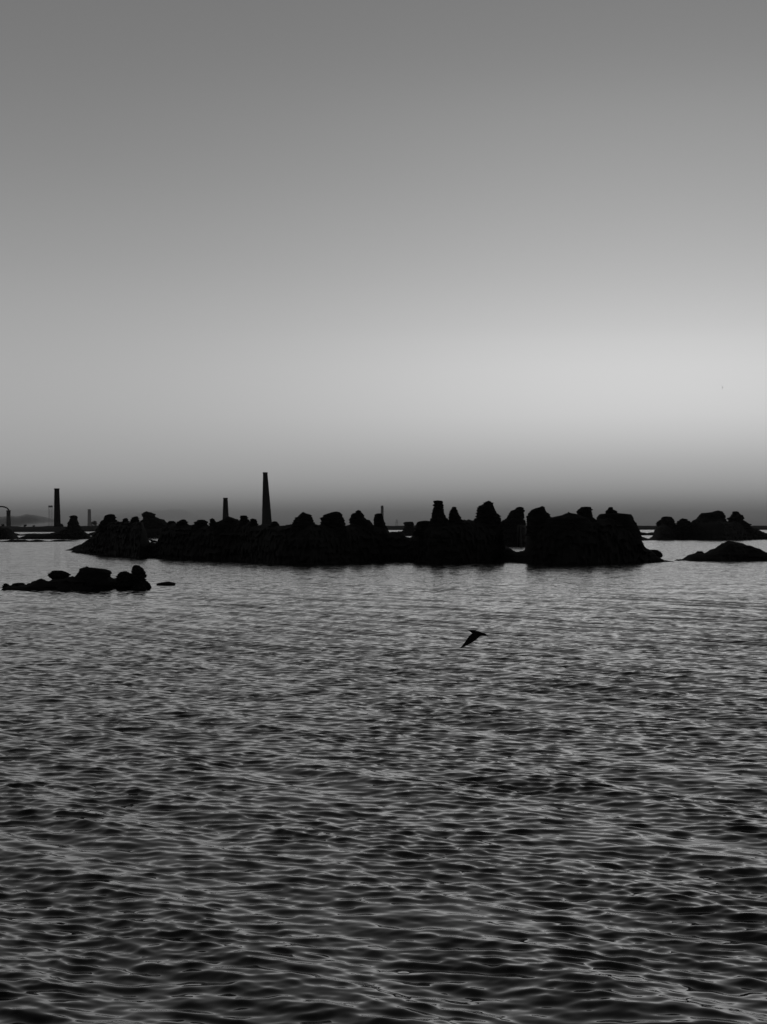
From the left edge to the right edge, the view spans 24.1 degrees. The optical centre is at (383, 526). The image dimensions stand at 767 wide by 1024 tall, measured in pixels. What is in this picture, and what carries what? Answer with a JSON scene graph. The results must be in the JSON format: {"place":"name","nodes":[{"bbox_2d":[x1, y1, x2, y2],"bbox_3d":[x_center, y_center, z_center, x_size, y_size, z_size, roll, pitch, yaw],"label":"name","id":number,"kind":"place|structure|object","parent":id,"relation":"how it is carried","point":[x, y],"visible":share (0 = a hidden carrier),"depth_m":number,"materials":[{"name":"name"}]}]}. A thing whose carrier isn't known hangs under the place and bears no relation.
{"place":"outdoors","nodes":[
{"label":"outdoors","id":0,"kind":"place"},
{"bbox_2d":[381,506,383,518],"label":"chimney","id":1,"kind":"object","parent":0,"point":[382,510],"visible":0.46,"depth_m":9743.76,"materials":[{"name":"metal"}]},
{"bbox_2d":[0,530,766,1023],"bbox_3d":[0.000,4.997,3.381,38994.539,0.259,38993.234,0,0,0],"label":"sea","id":2,"kind":"structure","parent":0,"point":[260,792],"depth_m":33.86,"materials":[{"name":"black liquid"}]},
{"bbox_2d":[0,539,69,541],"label":"reef","id":3,"kind":"object","parent":2,"relation":"in","point":[17,540],"visible":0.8,"depth_m":588.82},
{"bbox_2d":[0,527,90,538],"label":"reef","id":4,"kind":"object","parent":2,"relation":"in","point":[64,533],"visible":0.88,"depth_m":726.13},
{"bbox_2d":[66,515,83,531],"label":"sea stack","id":5,"kind":"object","parent":4,"relation":"on","point":[73,522],"visible":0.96,"depth_m":731.43,"materials":[{"name":"black stone"}]},
{"bbox_2d":[15,532,94,535],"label":"reef","id":6,"kind":"object","parent":2,"relation":"in","point":[91,534],"visible":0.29,"depth_m":999.76},
{"bbox_2d":[1,576,151,590],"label":"reef","id":7,"kind":"object","parent":2,"relation":"in","point":[73,583],"visible":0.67,"depth_m":142.53},
{"bbox_2d":[10,583,25,585],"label":"boulder","id":8,"kind":"object","parent":7,"relation":"on","point":[15,584],"visible":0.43,"depth_m":144.39,"materials":[{"name":"black stone"}]},
{"bbox_2d":[47,570,70,579],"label":"boulder","id":9,"kind":"object","parent":7,"relation":"on","point":[57,574],"visible":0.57,"depth_m":144.25,"materials":[{"name":"black stone"}]},
{"bbox_2d":[75,566,111,584],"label":"boulder","id":10,"kind":"object","parent":7,"relation":"on","point":[94,576],"visible":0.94,"depth_m":143.69,"materials":[{"name":"black stone"}]},
{"bbox_2d":[114,571,132,585],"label":"boulder","id":11,"kind":"object","parent":7,"relation":"on","point":[123,578],"visible":1,"depth_m":144.34,"materials":[{"name":"black stone"}]},
{"bbox_2d":[129,565,146,588],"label":"boulder","id":12,"kind":"object","parent":7,"relation":"on","point":[138,575],"visible":1,"depth_m":144.36,"materials":[{"name":"black stone"}]},
{"bbox_2d":[156,581,174,585],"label":"boulder","id":13,"kind":"object","parent":2,"relation":"in","point":[168,583],"visible":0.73,"depth_m":152.82,"materials":[{"name":"black stone"}]},
{"bbox_2d":[71,518,672,563],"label":"rock shelf","id":14,"kind":"object","parent":2,"relation":"in","point":[607,540],"visible":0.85,"depth_m":253.15,"materials":[{"name":"black stone"}]},
{"bbox_2d":[97,514,117,531],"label":"sea stack","id":15,"kind":"object","parent":14,"relation":"on","point":[109,517],"visible":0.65,"depth_m":320.86,"materials":[{"name":"black stone"}]},
{"bbox_2d":[127,516,139,532],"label":"sea stack","id":16,"kind":"object","parent":14,"relation":"on","point":[134,519],"visible":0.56,"depth_m":300.85,"materials":[{"name":"black stone"}]},
{"bbox_2d":[175,519,188,526],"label":"sea stack","id":17,"kind":"object","parent":14,"relation":"on","point":[182,522],"visible":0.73,"depth_m":282.56,"materials":[{"name":"black stone"}]},
{"bbox_2d":[191,520,208,528],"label":"sea stack","id":18,"kind":"object","parent":14,"relation":"on","point":[197,524],"visible":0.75,"depth_m":277.00,"materials":[{"name":"black stone"}]},
{"bbox_2d":[208,518,215,527],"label":"sea stack","id":19,"kind":"object","parent":14,"relation":"on","point":[212,520],"visible":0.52,"depth_m":273.87,"materials":[{"name":"black stone"}]},
{"bbox_2d":[209,516,239,534],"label":"sea stack","id":20,"kind":"object","parent":14,"relation":"on","point":[219,527],"visible":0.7,"depth_m":269.02,"materials":[{"name":"black stone"}]},
{"bbox_2d":[237,515,250,529],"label":"sea stack","id":21,"kind":"object","parent":14,"relation":"on","point":[244,519],"visible":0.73,"depth_m":265.84,"materials":[{"name":"black stone"}]},
{"bbox_2d":[249,518,258,527],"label":"sea stack","id":22,"kind":"object","parent":14,"relation":"on","point":[253,522],"visible":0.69,"depth_m":261.69,"materials":[{"name":"black stone"}]},
{"bbox_2d":[268,521,279,526],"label":"sea stack","id":23,"kind":"object","parent":14,"relation":"on","point":[273,523],"visible":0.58,"depth_m":252.32,"materials":[{"name":"black stone"}]},
{"bbox_2d":[289,512,318,532],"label":"sea stack","id":24,"kind":"object","parent":14,"relation":"on","point":[302,519],"visible":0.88,"depth_m":245.41,"materials":[{"name":"black stone"}]},
{"bbox_2d":[320,511,349,534],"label":"sea stack","id":25,"kind":"object","parent":14,"relation":"on","point":[335,521],"visible":0.84,"depth_m":249.79,"materials":[{"name":"black stone"}]},
{"bbox_2d":[349,510,373,532],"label":"sea stack","id":26,"kind":"object","parent":14,"relation":"on","point":[358,518],"visible":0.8,"depth_m":259.49,"materials":[{"name":"black stone"}]},
{"bbox_2d":[373,513,387,529],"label":"sea stack","id":27,"kind":"object","parent":14,"relation":"on","point":[378,519],"visible":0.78,"depth_m":263.34,"materials":[{"name":"black stone"}]},
{"bbox_2d":[412,521,429,535],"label":"sea stack","id":28,"kind":"object","parent":14,"relation":"on","point":[421,527],"visible":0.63,"depth_m":254.34,"materials":[{"name":"black stone"}]},
{"bbox_2d":[428,500,449,526],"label":"sea stack","id":29,"kind":"object","parent":14,"relation":"on","point":[438,516],"visible":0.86,"depth_m":252.91,"materials":[{"name":"black stone"}]},
{"bbox_2d":[448,507,466,524],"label":"sea stack","id":30,"kind":"object","parent":14,"relation":"on","point":[454,516],"visible":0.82,"depth_m":254.17,"materials":[{"name":"black stone"}]},
{"bbox_2d":[474,501,504,534],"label":"sea stack","id":31,"kind":"object","parent":14,"relation":"on","point":[487,514],"visible":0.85,"depth_m":260.24,"materials":[{"name":"black stone"}]},
{"bbox_2d":[525,506,550,535],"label":"sea stack","id":32,"kind":"object","parent":14,"relation":"on","point":[537,517],"visible":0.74,"depth_m":247.16,"materials":[{"name":"black stone"}]},
{"bbox_2d":[544,512,593,531],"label":"sea stack","id":33,"kind":"object","parent":14,"relation":"on","point":[582,524],"visible":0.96,"depth_m":244.19,"materials":[{"name":"black stone"}]},
{"bbox_2d":[576,507,596,521],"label":"sea stack","id":34,"kind":"object","parent":14,"relation":"on","point":[586,512],"visible":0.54,"depth_m":247.90,"materials":[{"name":"black stone"}]},
{"bbox_2d":[605,507,616,513],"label":"sea stack","id":35,"kind":"object","parent":14,"relation":"on","point":[610,510],"visible":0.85,"depth_m":253.26,"materials":[{"name":"black stone"}]},
{"bbox_2d":[596,513,643,543],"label":"sea stack","id":36,"kind":"object","parent":14,"relation":"on","point":[629,523],"visible":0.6,"depth_m":251.67,"materials":[{"name":"black stone"}]},
{"bbox_2d":[402,528,414,535],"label":"rock shelf","id":37,"kind":"object","parent":2,"relation":"in","point":[407,532],"visible":0.12,"depth_m":1002.20,"materials":[{"name":"black stone"}]},
{"bbox_2d":[402,522,414,530],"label":"sea stack","id":38,"kind":"object","parent":37,"relation":"on","point":[408,525],"visible":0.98,"depth_m":1005.93,"materials":[{"name":"black stone"}]},
{"bbox_2d":[504,525,526,546],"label":"rock shelf","id":39,"kind":"object","parent":2,"relation":"in","point":[514,536],"visible":0.23,"depth_m":469.81,"materials":[{"name":"black stone"}]},
{"bbox_2d":[501,507,525,526],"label":"sea stack","id":40,"kind":"object","parent":39,"relation":"on","point":[515,517],"visible":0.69,"depth_m":474.87,"materials":[{"name":"black stone"}]},
{"bbox_2d":[641,532,653,534],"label":"reef","id":41,"kind":"object","parent":2,"relation":"in","point":[644,533],"visible":0.14,"depth_m":1041.36},
{"bbox_2d":[651,550,662,557],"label":"boulder","id":42,"kind":"object","parent":2,"relation":"on","point":[658,553],"visible":0.29,"depth_m":259.62,"materials":[{"name":"black stone"}]},
{"bbox_2d":[642,521,766,540],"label":"rock shelf","id":43,"kind":"object","parent":2,"relation":"in","point":[717,530],"visible":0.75,"depth_m":684.37,"materials":[{"name":"black stone"}]},
{"bbox_2d":[656,516,676,532],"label":"sea stack","id":44,"kind":"object","parent":43,"relation":"on","point":[668,521],"visible":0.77,"depth_m":696.73,"materials":[{"name":"black stone"}]},
{"bbox_2d":[675,518,691,531],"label":"sea stack","id":45,"kind":"object","parent":43,"relation":"on","point":[683,525],"visible":1,"depth_m":696.41,"materials":[{"name":"black stone"}]},
{"bbox_2d":[691,510,727,531],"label":"sea stack","id":46,"kind":"object","parent":43,"relation":"on","point":[717,515],"visible":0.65,"depth_m":694.83,"materials":[{"name":"black stone"}]},
{"bbox_2d":[727,511,754,531],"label":"sea stack","id":47,"kind":"object","parent":43,"relation":"on","point":[736,516],"visible":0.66,"depth_m":696.16,"materials":[{"name":"black stone"}]},
{"bbox_2d":[674,541,766,560],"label":"reef","id":48,"kind":"object","parent":2,"relation":"in","point":[730,551],"visible":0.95,"depth_m":263.56},
{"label":"rock shelf","id":49,"kind":"object","parent":2,"relation":"in","visible":0},
{"bbox_2d":[140,511,166,528],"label":"sea stack","id":50,"kind":"object","parent":49,"relation":"on","point":[150,520],"visible":0.77,"depth_m":798.12,"materials":[{"name":"black stone"}]},
{"bbox_2d":[0,525,766,531],"bbox_3d":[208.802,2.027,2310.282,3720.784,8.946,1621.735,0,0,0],"label":"shore","id":51,"kind":"structure","parent":0,"point":[45,529],"depth_m":1763.49,"materials":[{"name":"black stone"}]},
{"bbox_2d":[0,506,10,525],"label":"pipe tower","id":52,"kind":"structure","parent":51,"relation":"on","point":[8,517],"depth_m":3896.70,"materials":[{"name":"metal"}]},
{"bbox_2d":[53,488,61,526],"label":"chimney","id":53,"kind":"object","parent":51,"relation":"on","point":[57,521],"visible":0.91,"depth_m":1767.57,"materials":[{"name":"metal"}]},
{"bbox_2d":[87,509,90,525],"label":"chimney","id":54,"kind":"object","parent":51,"relation":"on","point":[89,517],"visible":0.94,"depth_m":17984.68,"materials":[{"name":"metal"}]},
{"bbox_2d":[222,498,228,519],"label":"chimney","id":55,"kind":"object","parent":51,"relation":"on","point":[225,508],"visible":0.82,"depth_m":1947.57,"materials":[{"name":"metal"}]},
{"bbox_2d":[261,472,271,524],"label":"chimney","id":56,"kind":"object","parent":51,"relation":"on","point":[266,514],"visible":0.89,"depth_m":1856.88,"materials":[{"name":"metal"}]},
{"bbox_2d":[0,0,766,526],"label":"sky","id":57,"kind":"structure","parent":0,"point":[402,257],"materials":[{"name":"grey"}]},
{"bbox_2d":[461,630,486,647],"bbox_3d":[1.953,2.305,37.068,0.447,0.369,0.793,0,0,27],"label":"gull","id":58,"kind":"object","parent":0,"point":[473,636],"visible":1,"depth_m":36.90,"materials":[{"name":"black"}]}
]}

